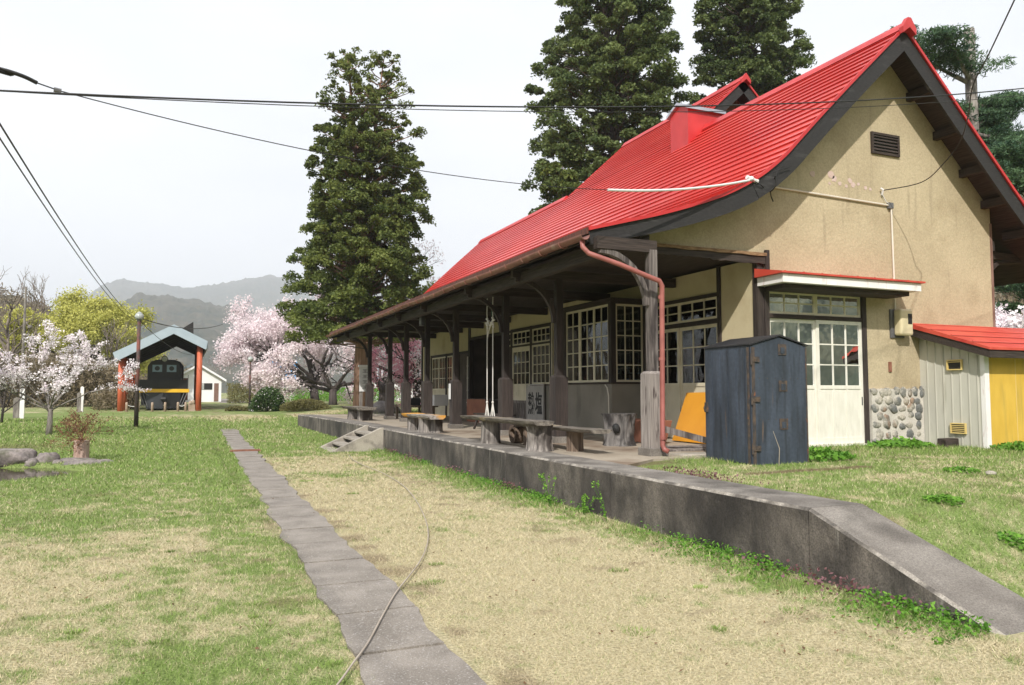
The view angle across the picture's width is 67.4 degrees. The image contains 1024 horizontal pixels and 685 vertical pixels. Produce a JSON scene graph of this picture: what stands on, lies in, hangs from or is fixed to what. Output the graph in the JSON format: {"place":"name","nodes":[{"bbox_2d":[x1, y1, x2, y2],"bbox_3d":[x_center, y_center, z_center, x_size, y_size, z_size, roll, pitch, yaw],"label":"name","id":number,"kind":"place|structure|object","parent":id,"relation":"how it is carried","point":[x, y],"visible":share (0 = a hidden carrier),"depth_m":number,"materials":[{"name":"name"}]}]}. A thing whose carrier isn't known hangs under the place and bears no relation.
{"place":"outdoors","nodes":[
{"label":"outdoors","id":0,"kind":"place"},
{"bbox_2d":[0,67,37,84],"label":"cable sleeve","id":1,"kind":"object","parent":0,"point":[7,72],"visible":1,"depth_m":6.19,"materials":[{"name":"rubber"}]},
{"bbox_2d":[0,468,84,480],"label":"pond water","id":2,"kind":"structure","parent":0,"point":[10,473],"depth_m":14.96,"materials":[{"name":"brown liquid"}]},
{"bbox_2d":[0,295,146,397],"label":"hill","id":3,"kind":"structure","parent":0,"point":[9,297],"depth_m":193.35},
{"bbox_2d":[0,282,192,398],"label":"hillside wood","id":4,"kind":"object","parent":3,"relation":"on","point":[47,313],"visible":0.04,"depth_m":181.43,"materials":[{"name":"brown plant"}]},
{"bbox_2d":[82,274,396,317],"bbox_3d":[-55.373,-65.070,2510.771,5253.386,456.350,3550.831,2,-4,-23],"label":"hill","id":5,"kind":"structure","parent":0,"point":[264,291],"depth_m":2649.66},
{"bbox_2d":[118,292,420,392],"bbox_3d":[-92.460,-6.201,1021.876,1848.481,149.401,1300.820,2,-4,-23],"label":"hill","id":6,"kind":"structure","parent":0,"point":[179,312],"depth_m":929.89,"materials":[{"name":"grey"}]},
{"bbox_2d":[221,429,486,684],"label":"path","id":7,"kind":"structure","parent":0,"point":[405,646],"depth_m":5.48,"materials":[{"name":"concrete"}]},
{"bbox_2d":[313,413,705,465],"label":"platform floor","id":8,"kind":"structure","parent":0,"point":[595,448],"depth_m":13.44,"materials":[{"name":"concrete"}]},
{"bbox_2d":[341,406,376,420],"bbox_3d":[-5.170,2.371,25.788,0.688,0.439,2.700,2,-4,-23],"label":"log bench","id":9,"kind":"object","parent":8,"relation":"on","point":[361,413],"visible":0.98,"depth_m":24.97,"materials":[{"name":"grey wood"}]},
{"bbox_2d":[394,405,437,418],"bbox_3d":[-3.289,2.370,26.097,1.000,0.470,2.000,2,-4,-23],"label":"plain table","id":10,"kind":"object","parent":8,"relation":"on","point":[419,408],"visible":0.54,"depth_m":25.96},
{"bbox_2d":[432,395,447,405],"bbox_3d":[-2.452,1.919,25.546,0.510,0.360,0.620,2,-4,-23],"label":"air conditioner","id":11,"kind":"object","parent":10,"relation":"on","point":[440,400],"visible":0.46,"depth_m":25.26,"materials":[{"name":"metal"}]},
{"bbox_2d":[467,399,488,421],"bbox_3d":[-1.066,2.101,23.685,0.120,0.700,1.600,2,-4,-23],"label":"brown board","id":12,"kind":"object","parent":8,"relation":"on","point":[476,405],"visible":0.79,"depth_m":23.61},
{"bbox_2d":[509,425,522,442],"bbox_3d":[0.098,1.675,14.084,0.200,0.333,0.354,2,-4,-23],"label":"hollow log","id":13,"kind":"object","parent":8,"relation":"on","point":[515,434],"visible":0.77,"depth_m":13.97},
{"bbox_2d":[512,424,611,451],"bbox_3d":[0.744,1.565,12.679,0.486,0.379,2.900,2,-4,-23],"label":"log bench","id":14,"kind":"object","parent":8,"relation":"on","point":[574,439],"visible":0.64,"depth_m":12.09,"materials":[{"name":"grey wood"}]},
{"bbox_2d":[601,413,636,446],"bbox_3d":[1.888,1.530,13.508,0.622,0.555,0.650,-3,-5,41],"label":"burl stump","id":15,"kind":"object","parent":8,"relation":"on","point":[621,426],"visible":0.93,"depth_m":13.26,"materials":[{"name":"wood"}]},
{"bbox_2d":[634,418,671,443],"bbox_3d":[2.356,1.654,14.474,0.456,0.420,1.645,2,-4,-23],"label":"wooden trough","id":16,"kind":"object","parent":8,"relation":"on","point":[637,435],"visible":0.2,"depth_m":14.08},
{"bbox_2d":[666,445,705,451],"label":"floor boards","id":17,"kind":"object","parent":8,"relation":"on","point":[675,448],"visible":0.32,"depth_m":12.39,"materials":[{"name":"grey wood"}]},
{"bbox_2d":[665,426,705,442],"bbox_3d":[2.767,1.477,12.320,1.555,0.477,0.035,1,-4,-21],"label":"leaning plank","id":18,"kind":"object","parent":17,"relation":"on","point":[684,434],"visible":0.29,"depth_m":12.30,"materials":[{"name":"grey wood"}]},
{"bbox_2d":[670,452,705,457],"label":"stone slab","id":19,"kind":"structure","parent":8,"relation":"on","point":[700,454],"depth_m":11.28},
{"bbox_2d":[672,392,705,443],"bbox_3d":[3.542,1.343,13.844,0.422,0.931,1.830,2,-4,-23],"label":"orange board","id":20,"kind":"object","parent":8,"relation":"on","point":[692,418],"visible":0.43,"depth_m":14.28,"materials":[{"name":"wood"}]},
{"bbox_2d":[0,393,1023,684],"bbox_3d":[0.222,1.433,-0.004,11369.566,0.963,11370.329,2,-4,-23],"label":"ground","id":21,"kind":"structure","parent":0,"point":[218,411],"depth_m":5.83,"materials":[{"name":"plant"}]},
{"bbox_2d":[0,448,37,467],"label":"pond rock","id":22,"kind":"object","parent":21,"relation":"on","point":[10,456],"visible":0.73,"depth_m":15.94,"materials":[{"name":"stone"}]},
{"bbox_2d":[0,347,41,422],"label":"cherry tree","id":23,"kind":"object","parent":21,"relation":"on","point":[3,405],"visible":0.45,"depth_m":32.14,"materials":[{"name":"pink plant"}]},
{"bbox_2d":[0,265,44,402],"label":"bare tree","id":24,"kind":"object","parent":21,"relation":"on","point":[6,347],"visible":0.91,"depth_m":59.16,"materials":[{"name":"plant"}]},
{"bbox_2d":[19,287,31,398],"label":"utility pole","id":25,"kind":"object","parent":21,"relation":"on","point":[25,323],"visible":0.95,"depth_m":53.15,"materials":[{"name":"grey concrete"}]},
{"bbox_2d":[0,272,57,364],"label":"bare tree","id":26,"kind":"object","parent":21,"relation":"on","point":[41,307],"visible":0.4,"depth_m":70.17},
{"bbox_2d":[0,274,80,395],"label":"bare tree","id":27,"kind":"object","parent":21,"relation":"on","point":[37,311],"visible":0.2,"depth_m":72.64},
{"bbox_2d":[36,452,60,462],"bbox_3d":[-9.881,2.534,16.329,0.477,0.412,0.413,2,-4,-23],"label":"pond rock","id":28,"kind":"object","parent":21,"relation":"on","point":[47,457],"visible":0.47,"depth_m":16.19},
{"bbox_2d":[0,353,140,407],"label":"brushwood","id":29,"kind":"object","parent":21,"relation":"on","point":[89,380],"visible":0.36,"depth_m":56.12,"materials":[{"name":"plant"}]},
{"bbox_2d":[0,319,151,434],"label":"cherry tree","id":30,"kind":"object","parent":21,"relation":"on","point":[77,358],"visible":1,"depth_m":25.69,"materials":[{"name":"grey plant"}]},
{"bbox_2d":[59,457,97,461],"bbox_3d":[-9.414,2.629,16.614,1.072,0.296,0.946,2,-4,-23],"label":"pond rock","id":31,"kind":"object","parent":21,"relation":"on","point":[69,459],"visible":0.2,"depth_m":16.45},
{"bbox_2d":[43,406,116,457],"bbox_3d":[-9.541,2.009,16.943,1.412,1.186,1.543,-1,-4,11],"label":"stump planter","id":32,"kind":"object","parent":31,"relation":"on","point":[81,447],"visible":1,"depth_m":16.79,"materials":[{"name":"brown plant"}]},
{"bbox_2d":[0,279,169,401],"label":"budding tree","id":33,"kind":"object","parent":21,"relation":"on","point":[75,312],"visible":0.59,"depth_m":66.04,"materials":[{"name":"yellow plant"}]},
{"bbox_2d":[59,320,136,366],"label":"bare tree","id":34,"kind":"object","parent":21,"relation":"on","point":[111,350],"visible":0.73,"depth_m":61.95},
{"bbox_2d":[86,386,139,410],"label":"brushwood","id":35,"kind":"object","parent":21,"relation":"on","point":[106,399],"visible":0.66,"depth_m":49.80,"materials":[{"name":"brown plant"}]},
{"bbox_2d":[134,312,143,426],"bbox_3d":[-14.693,1.097,30.148,0.338,4.630,0.338,2,-4,-23],"label":"lamp post","id":36,"kind":"object","parent":21,"relation":"on","point":[139,316],"visible":0.93,"depth_m":30.10,"materials":[{"name":"brown metal"}]},
{"bbox_2d":[0,138,136,321],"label":"overhead wire","id":37,"kind":"object","parent":36,"relation":"attached to","point":[50,214],"visible":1,"depth_m":7.48,"materials":[{"name":"rubber"}]},
{"bbox_2d":[0,123,137,318],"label":"overhead wire","id":38,"kind":"object","parent":36,"relation":"attached to","point":[9,139],"visible":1,"depth_m":7.49,"materials":[{"name":"rubber"}]},
{"bbox_2d":[113,322,207,410],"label":"locomotive shelter","id":39,"kind":"object","parent":21,"relation":"on","point":[153,345],"visible":0.69,"depth_m":48.00,"materials":[{"name":"metal"}]},
{"bbox_2d":[139,356,188,408],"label":"locomotive","id":40,"kind":"object","parent":21,"relation":"on","point":[166,382],"visible":0.87,"depth_m":49.11,"materials":[{"name":"black metal"}]},
{"bbox_2d":[184,363,225,401],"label":"white house","id":41,"kind":"structure","parent":21,"relation":"on","point":[211,385],"depth_m":77.95,"materials":[{"name":"paint"}]},
{"bbox_2d":[226,382,260,403],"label":"brushwood","id":42,"kind":"object","parent":21,"relation":"on","point":[235,394],"visible":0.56,"depth_m":68.79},
{"bbox_2d":[248,386,285,411],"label":"round bush","id":43,"kind":"object","parent":21,"relation":"on","point":[274,402],"visible":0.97,"depth_m":45.91,"materials":[{"name":"green plant"}]},
{"bbox_2d":[208,284,338,399],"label":"cherry tree","id":44,"kind":"object","parent":21,"relation":"on","point":[250,337],"visible":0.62,"depth_m":55.60,"materials":[{"name":"pink plant"}]},
{"bbox_2d":[279,398,332,410],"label":"dome bush","id":45,"kind":"object","parent":21,"relation":"on","point":[304,404],"visible":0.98,"depth_m":44.22,"materials":[{"name":"green plant"}]},
{"bbox_2d":[253,318,419,404],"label":"cherry tree","id":46,"kind":"object","parent":21,"relation":"on","point":[293,348],"visible":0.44,"depth_m":54.47,"materials":[{"name":"pink plant"}]},
{"bbox_2d":[273,387,400,401],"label":"hedge growth","id":47,"kind":"object","parent":21,"relation":"on","point":[323,396],"visible":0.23,"depth_m":73.84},
{"bbox_2d":[318,425,383,451],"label":"platform steps","id":48,"kind":"structure","parent":21,"relation":"on","point":[363,438],"depth_m":19.39,"materials":[{"name":"concrete"}]},
{"bbox_2d":[275,46,436,405],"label":"cypress tree","id":49,"kind":"object","parent":21,"relation":"on","point":[352,280],"visible":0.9,"depth_m":43.26,"materials":[{"name":"green plant"}]},
{"bbox_2d":[298,340,420,400],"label":"cherry tree","id":50,"kind":"object","parent":21,"relation":"on","point":[381,386],"visible":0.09,"depth_m":62.47,"materials":[{"name":"pink plant"}]},
{"bbox_2d":[358,365,367,405],"bbox_3d":[-5.965,1.947,31.093,0.540,2.070,0.180,2,-4,-23],"label":"name post","id":51,"kind":"object","parent":21,"relation":"on","point":[363,370],"visible":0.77,"depth_m":31.05,"materials":[{"name":"wood"}]},
{"bbox_2d":[336,455,428,684],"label":"garden hose","id":52,"kind":"object","parent":21,"relation":"on","point":[356,658],"visible":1,"depth_m":5.36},
{"bbox_2d":[323,236,445,404],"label":"cherry tree","id":53,"kind":"object","parent":21,"relation":"on","point":[417,392],"visible":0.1,"depth_m":53.35,"materials":[{"name":"pink plant"}]},
{"bbox_2d":[350,337,420,404],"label":"weeping cherry","id":54,"kind":"object","parent":21,"relation":"on","point":[396,350],"visible":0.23,"depth_m":51.58,"materials":[{"name":"pink plant"}]},
{"bbox_2d":[373,401,400,413],"bbox_3d":[-5.751,3.068,33.799,1.766,1.021,1.253,2,-4,-23],"label":"dark boulder","id":55,"kind":"object","parent":21,"relation":"on","point":[380,406],"visible":0.25,"depth_m":33.43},
{"bbox_2d":[538,473,556,505],"bbox_3d":[0.460,1.935,10.077,0.200,0.422,0.379,0,-4,-7],"label":"rape weed","id":56,"kind":"object","parent":21,"relation":"on","point":[545,485],"visible":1,"depth_m":10.07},
{"bbox_2d":[536,161,579,210],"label":"cypress tree","id":57,"kind":"object","parent":21,"relation":"on","point":[570,177],"visible":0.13,"depth_m":40.36,"materials":[{"name":"green plant"}]},
{"bbox_2d":[298,414,860,576],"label":"platform","id":58,"kind":"structure","parent":21,"relation":"on","point":[773,524],"depth_m":8.50,"materials":[{"name":"concrete"}]},
{"bbox_2d":[401,413,445,432],"bbox_3d":[-2.137,1.906,18.263,0.551,0.409,2.350,2,-4,-23],"label":"log bench","id":59,"kind":"object","parent":58,"relation":"on","point":[426,423],"visible":0.98,"depth_m":17.63,"materials":[{"name":"wood"}]},
{"bbox_2d":[460,415,553,451],"bbox_3d":[-0.153,1.567,13.522,0.552,0.484,3.450,2,-4,-23],"label":"log bench","id":60,"kind":"object","parent":58,"relation":"on","point":[539,435],"visible":1,"depth_m":12.24,"materials":[{"name":"grey wood"}]},
{"bbox_2d":[518,0,700,214],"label":"cypress tree","id":61,"kind":"object","parent":21,"relation":"on","point":[629,51],"visible":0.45,"depth_m":42.90,"materials":[{"name":"green plant"}]},
{"bbox_2d":[381,447,921,621],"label":"dead nettles","id":62,"kind":"object","parent":21,"relation":"on","point":[819,581],"visible":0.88,"depth_m":5.86,"materials":[{"name":"plant"}]},
{"bbox_2d":[326,17,1023,456],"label":"station building","id":63,"kind":"structure","parent":21,"relation":"on","point":[832,253],"depth_m":14.68,"materials":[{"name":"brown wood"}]},
{"bbox_2d":[432,357,438,414],"bbox_3d":[-2.994,1.720,30.117,0.035,2.240,0.880,2,-4,-23],"label":"door","id":64,"kind":"structure","parent":63,"relation":"in","point":[435,361],"depth_m":30.09,"materials":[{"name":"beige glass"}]},
{"bbox_2d":[438,357,444,414],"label":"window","id":65,"kind":"structure","parent":63,"relation":"in","point":[441,409],"depth_m":29.35,"materials":[{"name":"beige glass"}]},
{"bbox_2d":[447,356,451,415],"bbox_3d":[-2.307,1.616,28.500,0.035,2.240,0.600,2,-4,-23],"label":"door","id":66,"kind":"structure","parent":63,"relation":"in","point":[449,358],"depth_m":28.59,"materials":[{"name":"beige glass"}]},
{"bbox_2d":[479,297,494,422],"bbox_3d":[-0.487,0.401,17.291,0.240,2.841,0.760,2,-4,-23],"label":"rope swing","id":67,"kind":"object","parent":63,"relation":"hanging from","point":[487,327],"visible":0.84,"depth_m":17.35,"materials":[{"name":"white fabric"}]},
{"bbox_2d":[512,346,529,400],"bbox_3d":[0.275,0.907,22.394,0.035,1.560,1.280,2,-4,-23],"label":"door","id":68,"kind":"structure","parent":63,"relation":"in","point":[520,355],"depth_m":22.42,"materials":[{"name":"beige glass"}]},
{"bbox_2d":[513,330,529,345],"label":"transom window","id":69,"kind":"structure","parent":63,"relation":"in","point":[521,337],"depth_m":22.45,"materials":[{"name":"beige glass"}]},
{"bbox_2d":[526,384,544,419],"bbox_3d":[0.643,1.660,21.240,0.040,1.010,1.140,2,-4,-23],"label":"station name board","id":70,"kind":"object","parent":63,"relation":"attached to","point":[535,402],"visible":0.99,"depth_m":21.19,"materials":[{"name":"wood"}]},
{"bbox_2d":[532,343,549,383],"bbox_3d":[0.806,0.597,21.159,0.035,1.100,1.160,2,-4,-23],"label":"window","id":71,"kind":"structure","parent":63,"relation":"in","point":[541,352],"depth_m":21.17,"materials":[{"name":"beige glass"}]},
{"bbox_2d":[532,326,549,342],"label":"transom window","id":72,"kind":"structure","parent":63,"relation":"in","point":[542,334],"depth_m":21.21,"materials":[{"name":"beige glass"}]},
{"bbox_2d":[566,310,579,382],"bbox_3d":[1.418,0.102,17.758,0.035,1.655,0.675,2,-4,-23],"label":"bay window","id":73,"kind":"structure","parent":63,"relation":"in","point":[573,317],"depth_m":17.76,"materials":[{"name":"beige glass"}]},
{"bbox_2d":[580,307,593,382],"bbox_3d":[1.686,0.064,17.156,0.035,1.655,0.675,2,-4,-23],"label":"bay window","id":74,"kind":"structure","parent":63,"relation":"in","point":[586,315],"depth_m":17.19,"materials":[{"name":"beige glass"}]},
{"bbox_2d":[593,304,607,381],"bbox_3d":[1.933,0.025,16.545,0.035,1.655,0.675,2,-4,-23],"label":"bay window","id":75,"kind":"structure","parent":63,"relation":"in","point":[600,313],"depth_m":16.58,"materials":[{"name":"clear glass"}]},
{"bbox_2d":[617,363,640,379],"bbox_3d":[2.759,1.383,20.595,1.600,1.700,0.350,2,-4,-23],"label":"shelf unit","id":76,"kind":"object","parent":63,"relation":"on","point":[629,372],"visible":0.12,"depth_m":20.79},
{"bbox_2d":[616,304,642,381],"bbox_3d":[2.489,0.011,16.330,0.690,1.655,0.035,2,-4,-23],"label":"bay window","id":77,"kind":"structure","parent":63,"relation":"in","point":[629,305],"depth_m":16.33,"materials":[{"name":"beige glass"}]},
{"bbox_2d":[658,303,678,325],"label":"transom window","id":78,"kind":"structure","parent":63,"relation":"in","point":[671,311],"depth_m":15.54,"materials":[{"name":"beige glass"}]},
{"bbox_2d":[658,328,680,437],"bbox_3d":[3.091,0.834,15.747,0.035,2.180,1.220,2,-4,-23],"label":"door","id":79,"kind":"structure","parent":63,"relation":"in","point":[672,336],"depth_m":15.43,"materials":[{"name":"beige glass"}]},
{"bbox_2d":[607,179,750,191],"bbox_3d":[2.626,-2.388,11.598,3.099,0.663,0.038,2,-4,-34],"label":"insulated tube","id":80,"kind":"object","parent":63,"relation":"attached to","point":[672,189],"visible":1,"depth_m":11.45,"materials":[{"name":"plastic"}]},
{"bbox_2d":[61,91,607,189],"bbox_3d":[-1.236,-2.095,8.588,6.679,0.350,0.009,3,-5,-39],"label":"service wire","id":81,"kind":"object","parent":80,"relation":"attached to","point":[316,151],"visible":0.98,"depth_m":7.88,"materials":[{"name":"rubber"}]},
{"bbox_2d":[679,296,716,322],"bbox_3d":[3.572,-0.617,14.728,0.035,0.405,1.200,2,-4,-23],"label":"transom window","id":82,"kind":"structure","parent":63,"relation":"in","point":[701,309],"depth_m":14.72,"materials":[{"name":"beige glass"}]},
{"bbox_2d":[680,323,716,408],"bbox_3d":[3.587,0.764,14.657,0.035,2.180,1.220,2,-4,-23],"label":"door","id":83,"kind":"structure","parent":63,"relation":"in","point":[693,338],"depth_m":14.83,"materials":[{"name":"white glass"}]},
{"bbox_2d":[769,291,815,315],"bbox_3d":[4.905,-0.688,13.495,1.075,0.400,0.035,2,-4,-23],"label":"transom window","id":84,"kind":"structure","parent":63,"relation":"in","point":[780,302],"depth_m":13.50,"materials":[{"name":"beige glass"}]},
{"bbox_2d":[770,318,817,444],"bbox_3d":[4.904,0.688,13.423,1.085,2.205,0.035,2,-4,-23],"label":"door","id":85,"kind":"structure","parent":63,"relation":"in","point":[801,330],"depth_m":13.55,"materials":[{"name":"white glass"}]},
{"bbox_2d":[815,294,860,317],"bbox_3d":[5.895,-0.661,13.914,1.075,0.400,0.035,2,-4,-23],"label":"transom window","id":86,"kind":"structure","parent":63,"relation":"in","point":[825,305],"depth_m":13.91,"materials":[{"name":"beige glass"}]},
{"bbox_2d":[815,320,864,444],"bbox_3d":[5.896,0.713,13.810,1.085,2.205,0.035,2,-4,-23],"label":"door","id":87,"kind":"structure","parent":63,"relation":"in","point":[838,344],"depth_m":13.80,"materials":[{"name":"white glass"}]},
{"bbox_2d":[889,309,912,337],"bbox_3d":[7.262,-0.355,14.316,0.390,0.530,0.205,2,-4,-23],"label":"electric meter","id":88,"kind":"object","parent":63,"relation":"attached to","point":[900,323],"visible":1,"depth_m":14.26,"materials":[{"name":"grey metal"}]},
{"bbox_2d":[884,0,1014,190],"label":"service wire","id":89,"kind":"object","parent":63,"relation":"attached to","point":[969,101],"visible":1,"depth_m":11.49,"materials":[{"name":"rubber"}]},
{"bbox_2d":[372,448,993,645],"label":"wall foot weeds","id":90,"kind":"object","parent":21,"relation":"on","point":[909,606],"depth_m":6.16,"materials":[{"name":"plant"}]},
{"bbox_2d":[648,466,768,484],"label":"dead nettles","id":91,"kind":"object","parent":21,"relation":"on","point":[697,471],"visible":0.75,"depth_m":8.79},
{"bbox_2d":[688,0,816,104],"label":"cypress tree","id":92,"kind":"object","parent":21,"relation":"on","point":[748,25],"visible":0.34,"depth_m":44.90,"materials":[{"name":"green plant"}]},
{"bbox_2d":[702,334,808,465],"bbox_3d":[3.451,0.808,10.984,1.052,1.784,1.094,1,-4,-21],"label":"steel locker","id":93,"kind":"object","parent":21,"relation":"on","point":[755,392],"visible":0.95,"depth_m":10.57,"materials":[{"name":"blue metal"}]},
{"bbox_2d":[809,445,856,461],"bbox_3d":[4.417,1.595,11.076,1.161,0.238,0.958,2,-4,-23],"label":"leafy weed","id":94,"kind":"object","parent":21,"relation":"on","point":[821,453],"visible":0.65,"depth_m":10.82,"materials":[{"name":"plant"}]},
{"bbox_2d":[866,436,936,448],"bbox_3d":[6.786,1.750,13.385,1.301,0.243,0.904,2,-4,-23],"label":"leafy weed","id":95,"kind":"object","parent":21,"relation":"on","point":[902,441],"visible":0.96,"depth_m":13.19,"materials":[{"name":"plant"}]},
{"bbox_2d":[809,504,1023,634],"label":"platform ramp","id":96,"kind":"structure","parent":21,"relation":"on","point":[864,545],"depth_m":5.60,"materials":[{"name":"concrete"}]},
{"bbox_2d":[921,493,964,505],"bbox_3d":[3.903,1.411,6.956,0.351,0.096,0.359,-3,-4,36],"label":"leafy weed","id":97,"kind":"object","parent":21,"relation":"on","point":[937,497],"visible":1,"depth_m":6.91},
{"bbox_2d":[937,438,958,446],"bbox_3d":[7.778,1.784,13.704,0.323,0.154,0.196,2,-4,-23],"label":"charred block","id":98,"kind":"object","parent":21,"relation":"on","point":[946,442],"depth_m":13.63,"materials":[{"name":"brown wood"}]},
{"bbox_2d":[885,23,1023,316],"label":"topped conifer","id":99,"kind":"object","parent":21,"relation":"on","point":[992,118],"visible":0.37,"depth_m":29.47,"materials":[{"name":"green plant"}]},
{"bbox_2d":[942,466,981,473],"bbox_3d":[5.520,1.558,9.429,0.423,0.084,0.441,2,-4,-23],"label":"leafy weed","id":100,"kind":"object","parent":21,"relation":"on","point":[960,468],"visible":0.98,"depth_m":9.37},
{"bbox_2d":[911,323,1023,448],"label":"lean to shed","id":101,"kind":"object","parent":21,"relation":"on","point":[972,381],"visible":0.81,"depth_m":13.73,"materials":[{"name":"pale painted wood boards"},{"name":"red painted sheet metal"}]},
{"bbox_2d":[989,441,1023,450],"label":"leafy weed","id":102,"kind":"object","parent":21,"relation":"on","point":[1016,444],"visible":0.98,"depth_m":13.10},
{"bbox_2d":[995,302,1023,328],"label":"cherry tree","id":103,"kind":"object","parent":21,"relation":"on","point":[1005,320],"visible":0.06,"depth_m":26.82,"materials":[{"name":"pink plant"}]},
{"bbox_2d":[996,530,1023,548],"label":"leafy weed","id":104,"kind":"object","parent":21,"relation":"on","point":[1007,539],"visible":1,"depth_m":6.17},
{"bbox_2d":[0,88,1023,107],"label":"overhead wire","id":105,"kind":"object","parent":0,"point":[18,91],"visible":1,"depth_m":7.61,"materials":[{"name":"rubber"}]},
{"bbox_2d":[0,0,1023,310],"label":"sky","id":106,"kind":"structure","parent":0,"point":[143,197],"materials":[{"name":"white"}]},
{"bbox_2d":[17,449,1018,683],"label":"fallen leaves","id":107,"kind":"object","parent":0,"point":[256,648],"visible":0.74,"depth_m":5.39,"materials":[{"name":"brown plant"}]},
{"bbox_2d":[17,92,1023,112],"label":"overhead wire","id":108,"kind":"object","parent":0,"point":[481,110],"visible":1,"depth_m":7.60,"materials":[{"name":"rubber"}]},
{"bbox_2d":[994,176,1023,301],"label":"hill","id":109,"kind":"structure","parent":0,"point":[999,291],"depth_m":85.67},
{"bbox_2d":[994,194,1023,316],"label":"hillside wood","id":110,"kind":"object","parent":109,"relation":"on","point":[999,298],"depth_m":78.07,"materials":[{"name":"green plant"}]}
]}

